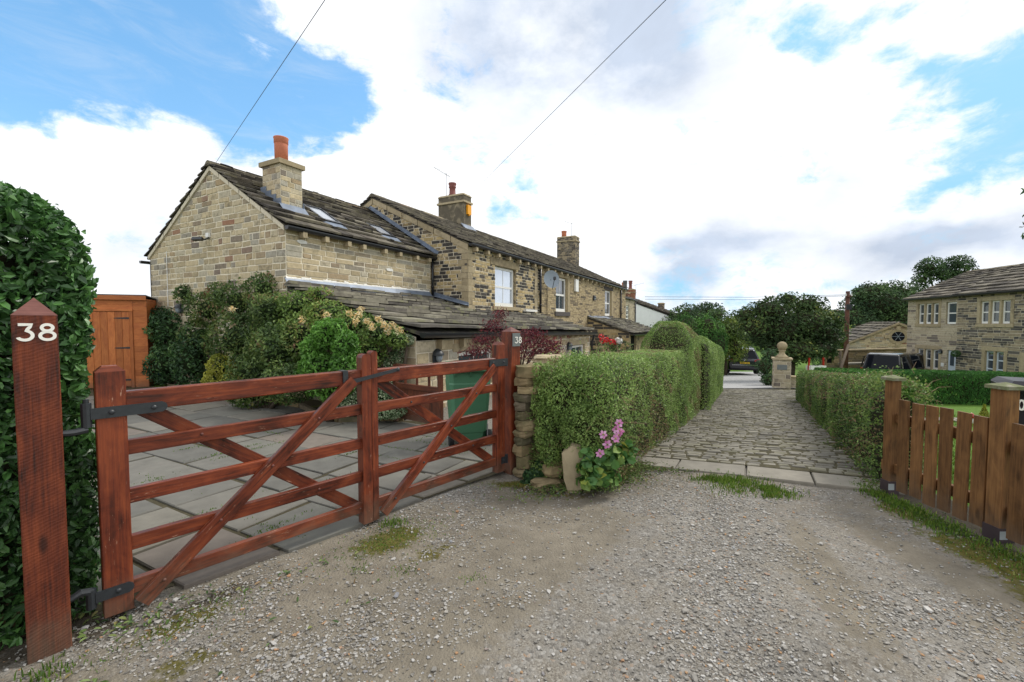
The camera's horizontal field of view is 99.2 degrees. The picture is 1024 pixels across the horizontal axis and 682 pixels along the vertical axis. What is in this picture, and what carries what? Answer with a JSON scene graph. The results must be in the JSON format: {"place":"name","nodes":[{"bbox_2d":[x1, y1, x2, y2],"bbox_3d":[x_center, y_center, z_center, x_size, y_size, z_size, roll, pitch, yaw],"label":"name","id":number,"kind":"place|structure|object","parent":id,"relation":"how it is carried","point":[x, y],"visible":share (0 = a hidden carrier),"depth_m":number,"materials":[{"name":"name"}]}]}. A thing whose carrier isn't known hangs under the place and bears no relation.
{"place":"outdoors","nodes":[
{"label":"outdoors","id":0,"kind":"place"},
{"bbox_2d":[0,386,502,644],"bbox_3d":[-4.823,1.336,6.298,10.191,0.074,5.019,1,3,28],"label":"paving","id":1,"kind":"structure","parent":0,"point":[145,514],"depth_m":4.43,"materials":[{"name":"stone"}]},
{"bbox_2d":[0,601,24,626],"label":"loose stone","id":2,"kind":"object","parent":1,"relation":"on","point":[18,612],"visible":0.12,"depth_m":2.27,"materials":[{"name":"grey stone"}]},
{"bbox_2d":[131,431,491,541],"bbox_3d":[-2.062,1.364,4.818,4.222,0.020,4.040,0,2,0],"label":"joint moss","id":3,"kind":"object","parent":1,"relation":"on","point":[272,527],"visible":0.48,"depth_m":4.99,"materials":[{"name":"green plant"}]},
{"bbox_2d":[393,364,443,422],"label":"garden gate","id":4,"kind":"structure","parent":1,"relation":"on","point":[435,408],"depth_m":6.63,"materials":[{"name":"brown wood"}]},
{"bbox_2d":[445,361,491,445],"bbox_3d":[-0.593,0.808,5.811,0.600,1.058,0.781,-1,3,-14],"label":"wheelie bin","id":5,"kind":"object","parent":1,"relation":"on","point":[475,430],"visible":0.37,"depth_m":5.57,"materials":[{"name":"green plastic"}]},
{"bbox_2d":[0,341,1023,681],"bbox_3d":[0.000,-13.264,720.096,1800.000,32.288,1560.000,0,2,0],"label":"ground","id":6,"kind":"structure","parent":0,"point":[984,587],"depth_m":2.55,"materials":[{"name":"grey gravel"}]},
{"bbox_2d":[10,298,71,664],"bbox_3d":[-2.267,0.702,2.103,0.154,1.817,0.150,2,3,42],"label":"gate post","id":7,"kind":"object","parent":6,"relation":"on","point":[38,412],"visible":0.98,"depth_m":2.05,"materials":[{"name":"brown wood"}]},
{"bbox_2d":[63,353,399,618],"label":"field gate","id":8,"kind":"structure","parent":7,"relation":"attached to","point":[116,403],"depth_m":2.62,"materials":[{"name":"brown wood"}]},
{"bbox_2d":[0,181,100,650],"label":"privet hedge","id":9,"kind":"object","parent":6,"relation":"on","point":[46,264],"visible":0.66,"depth_m":2.28,"materials":[{"name":"green plant"}]},
{"bbox_2d":[86,294,157,388],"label":"garden shed","id":10,"kind":"structure","parent":6,"relation":"on","point":[119,323],"depth_m":10.54,"materials":[{"name":"orange wood"}]},
{"bbox_2d":[87,312,131,387],"bbox_3d":[-9.655,0.206,10.448,0.838,1.810,0.029,-1,3,-26],"label":"door","id":11,"kind":"structure","parent":10,"relation":"in","point":[112,332],"depth_m":10.45,"materials":[{"name":"orange wood"}]},
{"bbox_2d":[200,353,242,382],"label":"box shrub","id":12,"kind":"object","parent":6,"relation":"on","point":[216,372],"visible":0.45,"depth_m":8.86,"materials":[{"name":"yellow plant"}]},
{"bbox_2d":[221,290,315,408],"bbox_3d":[-4.313,0.188,7.864,2.636,2.318,1.376,2,3,45],"label":"mixed shrub","id":13,"kind":"object","parent":6,"relation":"on","point":[274,355],"visible":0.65,"depth_m":7.77,"materials":[{"name":"green plant"}]},
{"bbox_2d":[163,384,385,415],"bbox_3d":[-5.620,1.147,9.167,8.810,0.001,1.011,1,3,30],"label":"flower bed","id":14,"kind":"object","parent":6,"relation":"on","point":[316,404],"visible":0.2,"depth_m":8.37,"materials":[{"name":"soil"}]},
{"bbox_2d":[142,305,210,386],"bbox_3d":[-8.307,0.172,10.629,2.764,2.130,1.106,1,3,31],"label":"laurel shrub","id":15,"kind":"object","parent":14,"relation":"on","point":[171,365],"visible":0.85,"depth_m":10.36,"materials":[{"name":"green plant"}]},
{"bbox_2d":[171,270,291,377],"bbox_3d":[-6.381,-0.124,9.694,4.473,2.781,1.311,1,3,28],"label":"climbing shrub","id":16,"kind":"object","parent":14,"relation":"on","point":[233,339],"visible":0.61,"depth_m":9.37,"materials":[{"name":"green plant"}]},
{"bbox_2d":[228,285,409,405],"bbox_3d":[-3.440,0.141,7.920,4.129,2.394,1.309,2,3,32],"label":"honeysuckle","id":17,"kind":"object","parent":14,"relation":"on","point":[303,307],"visible":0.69,"depth_m":7.75,"materials":[{"name":"green plant"}]},
{"bbox_2d":[337,381,406,420],"bbox_3d":[-2.271,0.954,6.981,1.316,0.857,0.868,0,2,0],"label":"euonymus","id":18,"kind":"object","parent":14,"relation":"on","point":[382,396],"visible":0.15,"depth_m":6.76,"materials":[{"name":"green plant"}]},
{"bbox_2d":[167,384,403,422],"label":"kerb","id":19,"kind":"structure","parent":6,"relation":"on","point":[305,407],"depth_m":7.51,"materials":[{"name":"stone"}]},
{"bbox_2d":[139,135,437,395],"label":"stone cottage","id":20,"kind":"structure","parent":6,"relation":"on","point":[225,223],"depth_m":10.15,"materials":[{"name":"stone"}]},
{"bbox_2d":[216,0,324,161],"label":"overhead wire","id":21,"kind":"object","parent":20,"relation":"attached to","point":[274,75],"visible":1,"depth_m":6.59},
{"bbox_2d":[292,317,360,421],"bbox_3d":[-2.952,0.486,6.850,1.209,1.770,0.873,1,3,21],"label":"bright shrub","id":22,"kind":"object","parent":6,"relation":"on","point":[332,333],"visible":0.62,"depth_m":6.74,"materials":[{"name":"green plant"}]},
{"bbox_2d":[283,280,597,407],"bbox_3d":[-0.771,0.288,12.409,3.670,3.356,9.756,1,3,28],"label":"lean to extension","id":23,"kind":"object","parent":6,"relation":"on","point":[423,316],"visible":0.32,"depth_m":9.12,"materials":[{"name":"stone"}]},
{"bbox_2d":[382,334,414,382],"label":"variegated ivy","id":24,"kind":"object","parent":23,"relation":"attached to","point":[396,358],"visible":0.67,"depth_m":7.38,"materials":[{"name":"green plant"}]},
{"bbox_2d":[458,349,489,360],"bbox_3d":[-0.813,0.580,9.197,0.090,0.750,1.310,1,3,28],"label":"window","id":25,"kind":"structure","parent":23,"relation":"in","point":[486,355],"depth_m":9.09,"materials":[{"name":"white paint"}]},
{"bbox_2d":[571,344,582,366],"bbox_3d":[2.165,0.603,14.829,0.090,0.920,1.340,1,3,28],"label":"window","id":26,"kind":"structure","parent":23,"relation":"in","point":[575,347],"depth_m":15.00,"materials":[{"name":"white paint"}]},
{"bbox_2d":[360,167,545,351],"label":"stone cottage","id":27,"kind":"structure","parent":6,"relation":"on","point":[474,269],"depth_m":13.79,"materials":[{"name":"stone"}]},
{"bbox_2d":[495,266,512,306],"bbox_3d":[-0.306,-1.802,14.664,0.090,1.280,1.380,1,3,28],"label":"window","id":28,"kind":"structure","parent":27,"relation":"in","point":[503,277],"depth_m":14.72,"materials":[{"name":"white glass"}]},
{"bbox_2d":[508,0,665,156],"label":"overhead wire","id":29,"kind":"object","parent":27,"relation":"attached to","point":[586,78],"visible":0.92,"depth_m":6.36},
{"bbox_2d":[501,327,521,474],"bbox_3d":[-0.004,0.672,4.723,0.157,1.650,0.157,-2,3,-45],"label":"gate post","id":30,"kind":"object","parent":6,"relation":"on","point":[511,337],"visible":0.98,"depth_m":4.65,"materials":[{"name":"brown wood"}]},
{"bbox_2d":[367,342,507,520],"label":"field gate","id":31,"kind":"structure","parent":30,"relation":"attached to","point":[494,368],"depth_m":3.93,"materials":[{"name":"brown wood"}]},
{"bbox_2d":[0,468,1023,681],"bbox_3d":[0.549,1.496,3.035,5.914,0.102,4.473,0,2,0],"label":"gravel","id":32,"kind":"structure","parent":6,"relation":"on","point":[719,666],"depth_m":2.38,"materials":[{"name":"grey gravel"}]},
{"bbox_2d":[457,305,567,364],"bbox_3d":[-0.010,0.468,6.061,1.630,1.947,0.710,1,3,11],"label":"maple tree","id":33,"kind":"object","parent":6,"relation":"on","point":[527,333],"visible":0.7,"depth_m":6.04,"materials":[{"name":"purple plant"}]},
{"bbox_2d":[13,470,1023,681],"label":"grass","id":34,"kind":"structure","parent":6,"relation":"on","point":[771,493],"depth_m":3.44,"materials":[{"name":"green plant"}]},
{"bbox_2d":[21,496,1023,681],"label":"fallen leaves","id":35,"kind":"object","parent":6,"relation":"on","point":[81,615],"visible":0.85,"depth_m":2.35,"materials":[{"name":"brown plant"}]},
{"bbox_2d":[520,459,545,483],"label":"ivy clump","id":36,"kind":"object","parent":6,"relation":"on","point":[528,475],"visible":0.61,"depth_m":4.47,"materials":[{"name":"green plant"}]},
{"bbox_2d":[512,354,565,478],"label":"dry stone wall","id":37,"kind":"structure","parent":6,"relation":"on","point":[522,396],"depth_m":4.54,"materials":[{"name":"beige stone"}]},
{"bbox_2d":[530,477,563,488],"bbox_3d":[0.357,1.443,4.402,0.364,0.118,0.204,-1,3,-21],"label":"loose stone","id":38,"kind":"object","parent":6,"relation":"on","point":[541,482],"visible":0.56,"depth_m":4.33,"materials":[{"name":"beige stone"}]},
{"bbox_2d":[542,460,562,477],"bbox_3d":[0.426,1.315,4.477,0.251,0.153,0.213,-1,3,-22],"label":"loose stone","id":39,"kind":"object","parent":38,"relation":"on","point":[551,471],"visible":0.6,"depth_m":4.39,"materials":[{"name":"beige stone"}]},
{"bbox_2d":[475,222,628,330],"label":"stone cottage","id":40,"kind":"structure","parent":6,"relation":"on","point":[574,291],"depth_m":21.72,"materials":[{"name":"stone"}]},
{"bbox_2d":[556,278,564,311],"bbox_3d":[2.076,-2.027,19.179,0.090,1.480,1.320,1,3,28],"label":"window","id":41,"kind":"structure","parent":40,"relation":"in","point":[560,288],"depth_m":19.34,"materials":[{"name":"white paint"}]},
{"bbox_2d":[605,290,609,315],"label":"window","id":42,"kind":"structure","parent":40,"relation":"in","point":[607,293],"depth_m":26.05,"materials":[{"name":"white paint"}]},
{"bbox_2d":[562,443,584,492],"bbox_3d":[0.601,1.264,4.226,0.261,0.550,0.205,0,2,0],"label":"boulder","id":43,"kind":"object","parent":6,"relation":"on","point":[570,459],"visible":0.59,"depth_m":4.13,"materials":[{"name":"stone"}]},
{"bbox_2d":[575,419,638,490],"bbox_3d":[0.921,1.073,4.160,0.775,0.715,0.366,-2,3,-38],"label":"anemone plant","id":44,"kind":"object","parent":6,"relation":"on","point":[592,467],"visible":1,"depth_m":4.04,"materials":[{"name":"green plant"}]},
{"bbox_2d":[595,334,618,352],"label":"flowering plant","id":45,"kind":"object","parent":6,"relation":"on","point":[609,342],"visible":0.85,"depth_m":10.50,"materials":[{"name":"red plant"}]},
{"bbox_2d":[523,319,706,492],"bbox_3d":[2.007,0.679,6.816,1.357,2.126,6.189,1,3,30],"label":"hedge","id":46,"kind":"object","parent":6,"relation":"on","point":[647,396],"visible":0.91,"depth_m":4.67,"materials":[{"name":"green plant"}]},
{"bbox_2d":[587,315,652,353],"bbox_3d":[6.945,0.173,25.632,2.458,3.250,8.817,1,3,28],"label":"porch extension","id":47,"kind":"object","parent":6,"relation":"on","point":[627,330],"visible":0.33,"depth_m":22.20,"materials":[{"name":"stone"}]},
{"bbox_2d":[631,336,633,349],"bbox_3d":[6.096,0.730,22.321,0.040,2.020,1.260,1,3,28],"label":"door","id":48,"kind":"structure","parent":47,"relation":"in","point":[632,337],"depth_m":22.50,"materials":[{"name":"wood"}]},
{"bbox_2d":[610,337,632,351],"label":"flowering plant","id":49,"kind":"object","parent":6,"relation":"on","point":[619,341],"visible":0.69,"depth_m":10.51,"materials":[{"name":"green plant"}]},
{"bbox_2d":[623,280,637,320],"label":"stone house","id":50,"kind":"structure","parent":6,"relation":"on","point":[630,308],"depth_m":36.67,"materials":[{"name":"stone"}]},
{"bbox_2d":[622,281,680,327],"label":"white house","id":51,"kind":"structure","parent":6,"relation":"on","point":[648,314],"depth_m":43.56,"materials":[{"name":"paint"}]},
{"bbox_2d":[471,399,879,508],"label":"leaf litter","id":52,"kind":"object","parent":6,"relation":"on","point":[638,470],"visible":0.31,"depth_m":4.51,"materials":[{"name":"brown plant"}]},
{"bbox_2d":[674,310,708,338],"bbox_3d":[8.542,-0.230,20.926,1.536,2.630,1.900,-2,3,-35],"label":"clipped conifer","id":53,"kind":"object","parent":6,"relation":"on","point":[692,322],"visible":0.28,"depth_m":20.61,"materials":[{"name":"green plant"}]},
{"bbox_2d":[660,301,725,327],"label":"background tree","id":54,"kind":"object","parent":6,"relation":"on","point":[697,307],"visible":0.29,"depth_m":41.39,"materials":[{"name":"green plant"}]},
{"bbox_2d":[692,335,724,409],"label":"hedge","id":55,"kind":"object","parent":6,"relation":"on","point":[712,368],"visible":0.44,"depth_m":10.17,"materials":[{"name":"green plant"}]},
{"bbox_2d":[695,310,729,355],"bbox_3d":[9.521,0.282,20.978,1.723,3.508,1.648,1,3,22],"label":"clipped conifer","id":56,"kind":"object","parent":6,"relation":"on","point":[715,333],"visible":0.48,"depth_m":20.50,"materials":[{"name":"green plant"}]},
{"bbox_2d":[686,306,744,371],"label":"dark bush","id":57,"kind":"object","parent":6,"relation":"on","point":[719,314],"visible":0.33,"depth_m":37.94,"materials":[{"name":"green plant"}]},
{"bbox_2d":[714,316,751,374],"bbox_3d":[12.861,0.356,26.839,3.342,3.870,2.670,0,2,0],"label":"yellowing tree","id":58,"kind":"object","parent":6,"relation":"on","point":[735,346],"visible":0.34,"depth_m":26.27,"materials":[{"name":"green plant"}]},
{"bbox_2d":[722,325,770,350],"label":"woods","id":59,"kind":"object","parent":6,"relation":"on","point":[757,349],"visible":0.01,"depth_m":84.66,"materials":[{"name":"green plant"}]},
{"bbox_2d":[754,348,778,385],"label":"shrub","id":60,"kind":"object","parent":6,"relation":"on","point":[764,367],"visible":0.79,"depth_m":17.26,"materials":[{"name":"green plant"}]},
{"bbox_2d":[636,456,904,494],"bbox_3d":[2.579,1.464,4.780,2.689,0.123,0.418,1,3,22],"label":"path edging","id":61,"kind":"object","parent":6,"relation":"on","point":[819,479],"visible":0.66,"depth_m":4.68,"materials":[{"name":"stone"}]},
{"bbox_2d":[637,388,922,478],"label":"lane","id":62,"kind":"structure","parent":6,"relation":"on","point":[822,465],"depth_m":6.56,"materials":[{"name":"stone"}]},
{"bbox_2d":[771,342,792,388],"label":"gate pier","id":63,"kind":"structure","parent":6,"relation":"on","point":[781,372],"depth_m":15.61,"materials":[{"name":"stone"}]},
{"bbox_2d":[735,291,851,375],"bbox_3d":[13.108,-0.162,20.283,5.167,4.427,3.245,0,2,0],"label":"spreading tree","id":64,"kind":"object","parent":6,"relation":"on","point":[806,332],"visible":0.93,"depth_m":19.90,"materials":[{"name":"green plant"}]},
{"bbox_2d":[790,375,797,388],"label":"stone wall","id":65,"kind":"structure","parent":6,"relation":"on","point":[793,382],"depth_m":15.69,"materials":[{"name":"stone"}]},
{"bbox_2d":[806,357,825,375],"bbox_3d":[13.312,1.278,19.060,0.820,1.177,0.369,0,2,-6],"label":"planter","id":66,"kind":"object","parent":6,"relation":"on","point":[810,367],"visible":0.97,"depth_m":19.00,"materials":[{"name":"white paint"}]},
{"bbox_2d":[819,307,854,348],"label":"background tree","id":67,"kind":"object","parent":6,"relation":"on","point":[842,344],"visible":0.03,"depth_m":44.29,"materials":[{"name":"green plant"}]},
{"bbox_2d":[839,344,849,367],"bbox_3d":[13.370,1.097,17.698,0.367,1.906,2.212,2,3,43],"label":"stay post","id":68,"kind":"object","parent":6,"relation":"on","point":[841,361],"visible":0.58,"depth_m":18.02,"materials":[{"name":"brown wood"}]},
{"bbox_2d":[843,291,851,367],"bbox_3d":[19.168,-0.161,24.999,0.410,5.371,0.295,0,2,0],"label":"telegraph pole","id":69,"kind":"object","parent":6,"relation":"on","point":[848,306],"visible":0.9,"depth_m":24.90,"materials":[{"name":"brown wood"}]},
{"bbox_2d":[664,296,832,299],"bbox_3d":[14.346,-2.709,27.833,11.186,0.158,0.972,1,3,27],"label":"overhead wire","id":70,"kind":"object","parent":69,"relation":"attached to","point":[717,299],"visible":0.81,"depth_m":28.70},
{"bbox_2d":[837,321,906,348],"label":"stone garage","id":71,"kind":"structure","parent":6,"relation":"on","point":[874,334],"depth_m":32.62,"materials":[{"name":"stone"}]},
{"bbox_2d":[885,326,906,346],"bbox_3d":[28.377,-0.327,32.006,1.540,1.540,0.140,1,3,28],"label":"round window","id":72,"kind":"structure","parent":71,"relation":"in","point":[898,336],"depth_m":31.98,"materials":[{"name":"stone"}]},
{"bbox_2d":[795,363,956,488],"bbox_3d":[5.840,0.959,8.021,0.886,1.792,8.831,1,3,28],"label":"hedge","id":73,"kind":"object","parent":6,"relation":"on","point":[847,409],"visible":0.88,"depth_m":5.16,"materials":[{"name":"green plant"}]},
{"bbox_2d":[836,280,923,329],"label":"background tree","id":74,"kind":"object","parent":6,"relation":"on","point":[876,302],"visible":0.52,"depth_m":56.04,"materials":[{"name":"green plant"}]},
{"bbox_2d":[860,352,924,373],"bbox_3d":[23.336,1.682,26.143,5.515,2.030,2.320,-1,3,-30],"label":"parked van","id":75,"kind":"object","parent":6,"relation":"on","point":[901,360],"visible":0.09,"depth_m":24.90,"materials":[{"name":"black paint"}]},
{"bbox_2d":[901,383,915,401],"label":"shrub","id":76,"kind":"object","parent":6,"relation":"on","point":[907,394],"visible":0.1,"depth_m":4.53,"materials":[{"name":"green plant"}]},
{"bbox_2d":[814,367,1023,404],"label":"hedge","id":77,"kind":"object","parent":6,"relation":"on","point":[967,387],"visible":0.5,"depth_m":11.03,"materials":[{"name":"green plant"}]},
{"bbox_2d":[908,254,979,292],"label":"background tree","id":78,"kind":"object","parent":6,"relation":"on","point":[926,270],"visible":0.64,"depth_m":68.92,"materials":[{"name":"green plant"}]},
{"bbox_2d":[923,412,972,489],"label":"lawn grass","id":79,"kind":"structure","parent":6,"relation":"on","point":[954,440],"depth_m":5.37,"materials":[{"name":"green plant"}]},
{"bbox_2d":[880,375,1023,544],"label":"picket fence","id":80,"kind":"object","parent":6,"relation":"on","point":[993,496],"visible":0.98,"depth_m":3.42,"materials":[{"name":"brown wood"}]},
{"bbox_2d":[901,263,1023,375],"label":"stone house","id":81,"kind":"structure","parent":6,"relation":"on","point":[971,320],"depth_m":22.52,"materials":[{"name":"stone"}]},
{"bbox_2d":[919,304,923,323],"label":"window","id":82,"kind":"structure","parent":81,"relation":"in","point":[921,318],"depth_m":25.95,"materials":[{"name":"white paint"}]},
{"bbox_2d":[925,349,930,368],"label":"window","id":83,"kind":"structure","parent":81,"relation":"in","point":[928,351],"depth_m":25.37,"materials":[{"name":"white paint"}]},
{"bbox_2d":[926,304,930,323],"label":"window","id":84,"kind":"structure","parent":81,"relation":"in","point":[928,321],"depth_m":25.36,"materials":[{"name":"white paint"}]},
{"bbox_2d":[933,350,937,369],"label":"window","id":85,"kind":"structure","parent":81,"relation":"in","point":[935,362],"depth_m":24.84,"materials":[{"name":"white paint"}]},
{"bbox_2d":[934,303,938,323],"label":"window","id":86,"kind":"structure","parent":81,"relation":"in","point":[936,306],"depth_m":24.80,"materials":[{"name":"white paint"}]},
{"bbox_2d":[947,302,956,323],"bbox_3d":[23.930,-1.512,23.619,0.090,1.170,0.670,0,3,11],"label":"window","id":87,"kind":"structure","parent":81,"relation":"in","point":[952,306],"depth_m":23.68,"materials":[{"name":"white paint"}]},
{"bbox_2d":[948,350,955,369],"bbox_3d":[23.868,1.546,23.608,0.070,2.040,0.570,0,3,11],"label":"door","id":88,"kind":"structure","parent":81,"relation":"in","point":[951,360],"depth_m":23.63,"materials":[{"name":"grey paint"}]},
{"bbox_2d":[982,301,988,322],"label":"window","id":89,"kind":"structure","parent":81,"relation":"in","point":[985,304],"depth_m":21.60,"materials":[{"name":"white paint"}]},
{"bbox_2d":[986,351,993,375],"bbox_3d":[23.383,1.576,21.274,0.090,2.180,0.460,0,3,11],"label":"window","id":90,"kind":"structure","parent":81,"relation":"in","point":[989,364],"depth_m":21.34,"materials":[{"name":"grey paint"}]},
{"bbox_2d":[992,300,999,323],"bbox_3d":[23.344,-1.392,20.949,0.090,1.100,0.467,0,3,11],"label":"window","id":91,"kind":"structure","parent":81,"relation":"in","point":[995,311],"depth_m":21.02,"materials":[{"name":"white paint"}]},
{"bbox_2d":[996,352,1003,371],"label":"window","id":92,"kind":"structure","parent":81,"relation":"in","point":[1000,355],"depth_m":20.77,"materials":[{"name":"grey paint"}]},
{"bbox_2d":[1003,300,1010,323],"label":"window","id":93,"kind":"structure","parent":81,"relation":"in","point":[1007,303],"depth_m":20.46,"materials":[{"name":"white paint"}]},
{"bbox_2d":[972,404,989,424],"bbox_3d":[8.307,1.313,7.666,0.258,0.438,0.288,0,2,0],"label":"dwarf conifer","id":94,"kind":"object","parent":6,"relation":"on","point":[983,410],"visible":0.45,"depth_m":7.64,"materials":[{"name":"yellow plant"}]},
{"bbox_2d":[991,376,1023,424],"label":"wheelie bin","id":95,"kind":"object","parent":6,"relation":"on","point":[1013,380],"visible":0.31,"depth_m":4.22,"materials":[{"name":"black plastic"}]},
{"bbox_2d":[1020,188,1023,238],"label":"young tree","id":96,"kind":"object","parent":6,"relation":"on","point":[1022,235],"visible":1,"depth_m":4.16,"materials":[{"name":"green plant"}]},
{"bbox_2d":[0,0,1023,317],"label":"sky","id":97,"kind":"structure","parent":0,"point":[741,151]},
{"bbox_2d":[723,372,772,387],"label":"driveway","id":98,"kind":"structure","parent":0,"point":[741,379],"depth_m":20.22,"materials":[{"name":"grey concrete"}]},
{"bbox_2d":[727,347,760,373],"bbox_3d":[15.008,1.174,29.103,2.260,1.682,4.670,1,3,16],"label":"parked car","id":99,"kind":"object","parent":98,"relation":"on","point":[751,362],"visible":0.47,"depth_m":26.97,"materials":[{"name":"black paint"}]},
{"bbox_2d":[820,348,906,368],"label":"garden wall","id":100,"kind":"structure","parent":0,"point":[855,357],"depth_m":28.43,"materials":[{"name":"stone"}]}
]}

